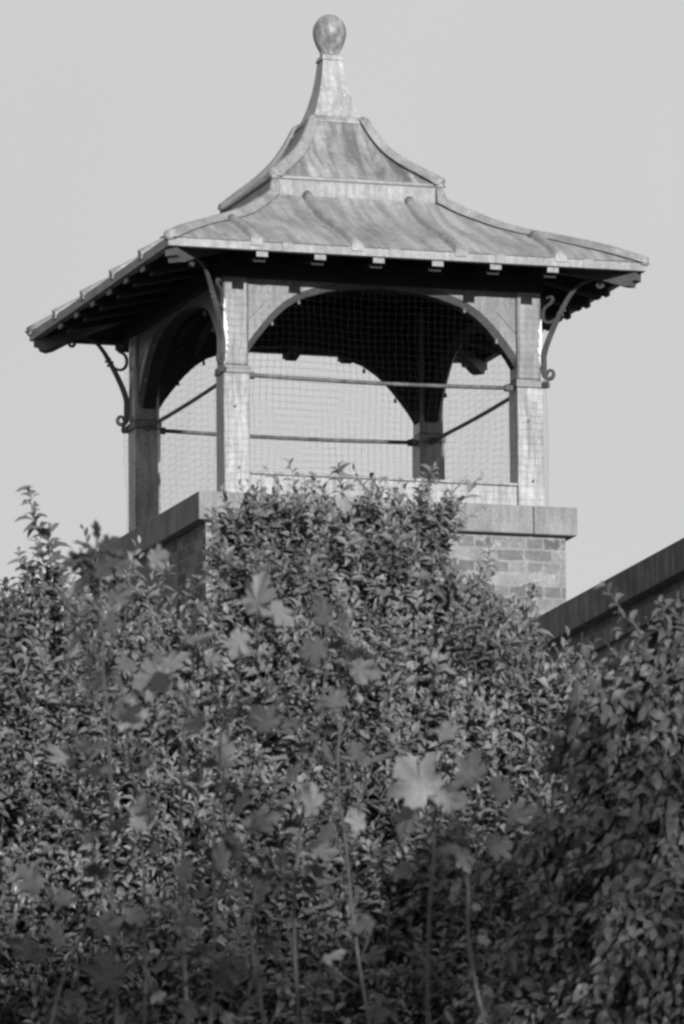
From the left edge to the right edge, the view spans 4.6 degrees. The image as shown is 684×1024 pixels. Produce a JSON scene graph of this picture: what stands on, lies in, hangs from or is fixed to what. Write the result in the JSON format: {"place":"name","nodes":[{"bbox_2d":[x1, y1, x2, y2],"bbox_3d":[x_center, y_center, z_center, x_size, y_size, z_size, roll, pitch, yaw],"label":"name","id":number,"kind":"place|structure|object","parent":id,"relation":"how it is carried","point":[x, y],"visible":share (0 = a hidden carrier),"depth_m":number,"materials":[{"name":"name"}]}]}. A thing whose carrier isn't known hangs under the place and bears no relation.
{"place":"outdoors","nodes":[
{"label":"outdoors","id":0,"kind":"place"},
{"bbox_2d":[8,745,116,1023],"bbox_3d":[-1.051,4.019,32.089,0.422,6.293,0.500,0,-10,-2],"label":"maple sapling","id":1,"kind":"object","parent":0,"point":[32,883],"visible":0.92,"depth_m":32.48,"materials":[{"name":"grey plant"}]},
{"bbox_2d":[0,485,198,1023],"bbox_3d":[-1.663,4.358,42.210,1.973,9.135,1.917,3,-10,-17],"label":"evergreen shrub","id":2,"kind":"object","parent":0,"point":[32,638],"visible":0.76,"depth_m":42.32,"materials":[{"name":"grey plant"}]},
{"bbox_2d":[61,519,150,1023],"bbox_3d":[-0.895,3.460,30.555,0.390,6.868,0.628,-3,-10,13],"label":"maple sapling","id":3,"kind":"object","parent":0,"point":[107,972],"visible":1,"depth_m":30.99,"materials":[{"name":"grey plant"}]},
{"bbox_2d":[82,543,180,1023],"bbox_3d":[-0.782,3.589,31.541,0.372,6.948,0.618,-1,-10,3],"label":"maple sapling","id":4,"kind":"object","parent":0,"point":[150,681],"visible":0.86,"depth_m":31.94,"materials":[{"name":"grey plant"}]},
{"bbox_2d":[0,524,330,1023],"bbox_3d":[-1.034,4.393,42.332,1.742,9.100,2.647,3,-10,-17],"label":"evergreen shrub","id":5,"kind":"object","parent":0,"point":[144,627],"visible":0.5,"depth_m":42.09,"materials":[{"name":"grey plant"}]},
{"bbox_2d":[146,620,221,1023],"bbox_3d":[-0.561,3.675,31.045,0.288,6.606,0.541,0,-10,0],"label":"maple sapling","id":6,"kind":"object","parent":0,"point":[174,659],"visible":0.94,"depth_m":31.50,"materials":[{"name":"grey plant"}]},
{"bbox_2d":[176,662,258,1023],"bbox_3d":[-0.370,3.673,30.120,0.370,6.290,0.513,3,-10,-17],"label":"maple sapling","id":7,"kind":"object","parent":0,"point":[225,973],"visible":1,"depth_m":30.50,"materials":[{"name":"grey plant"}]},
{"bbox_2d":[180,566,294,1023],"bbox_3d":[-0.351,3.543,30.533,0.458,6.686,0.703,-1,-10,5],"label":"maple sapling","id":8,"kind":"object","parent":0,"point":[259,593],"visible":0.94,"depth_m":30.92,"materials":[{"name":"grey plant"}]},
{"bbox_2d":[266,593,357,1023],"bbox_3d":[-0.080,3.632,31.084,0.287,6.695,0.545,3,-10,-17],"label":"maple sapling","id":9,"kind":"object","parent":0,"point":[315,649],"visible":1,"depth_m":31.50,"materials":[{"name":"grey plant"}]},
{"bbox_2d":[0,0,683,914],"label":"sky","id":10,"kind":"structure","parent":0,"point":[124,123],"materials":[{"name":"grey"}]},
{"bbox_2d":[310,610,405,1023],"bbox_3d":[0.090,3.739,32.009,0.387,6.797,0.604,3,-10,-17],"label":"maple sapling","id":11,"kind":"object","parent":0,"point":[362,669],"visible":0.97,"depth_m":32.49,"materials":[{"name":"grey plant"}]},
{"bbox_2d":[167,729,555,1023],"bbox_3d":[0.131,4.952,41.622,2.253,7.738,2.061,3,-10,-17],"label":"evergreen shrub","id":12,"kind":"object","parent":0,"point":[385,897],"visible":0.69,"depth_m":41.52,"materials":[{"name":"grey plant"}]},
{"bbox_2d":[75,538,683,1021],"bbox_3d":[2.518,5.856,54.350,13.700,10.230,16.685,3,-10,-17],"label":"brick building","id":13,"kind":"structure","parent":0,"point":[641,586],"depth_m":52.85,"materials":[{"name":"brick"}]},
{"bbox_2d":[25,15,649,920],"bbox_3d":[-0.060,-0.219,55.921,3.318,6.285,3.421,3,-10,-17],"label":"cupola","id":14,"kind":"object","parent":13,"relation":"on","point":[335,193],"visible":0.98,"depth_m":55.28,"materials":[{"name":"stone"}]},
{"bbox_2d":[123,282,548,528],"bbox_3d":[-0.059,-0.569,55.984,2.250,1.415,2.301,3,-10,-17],"label":"bird net","id":15,"kind":"object","parent":14,"relation":"on","point":[344,393],"visible":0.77,"depth_m":55.23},
{"bbox_2d":[180,458,608,1023],"bbox_3d":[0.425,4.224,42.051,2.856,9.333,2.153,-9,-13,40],"label":"evergreen shrub","id":16,"kind":"object","parent":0,"point":[510,694],"visible":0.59,"depth_m":42.54,"materials":[{"name":"grey plant"}]},
{"bbox_2d":[386,719,468,1023],"bbox_3d":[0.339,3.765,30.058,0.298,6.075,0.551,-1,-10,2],"label":"maple sapling","id":17,"kind":"object","parent":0,"point":[418,785],"visible":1,"depth_m":30.43,"materials":[{"name":"grey plant"}]},
{"bbox_2d":[444,748,539,1023],"bbox_3d":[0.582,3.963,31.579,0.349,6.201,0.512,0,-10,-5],"label":"maple sapling","id":18,"kind":"object","parent":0,"point":[470,772],"visible":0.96,"depth_m":31.96,"materials":[{"name":"grey plant"}]},
{"bbox_2d":[444,581,683,1023],"bbox_3d":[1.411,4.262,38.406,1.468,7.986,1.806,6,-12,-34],"label":"broadleaf tree","id":19,"kind":"object","parent":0,"point":[615,955],"visible":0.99,"depth_m":38.77,"materials":[{"name":"grey plant"}]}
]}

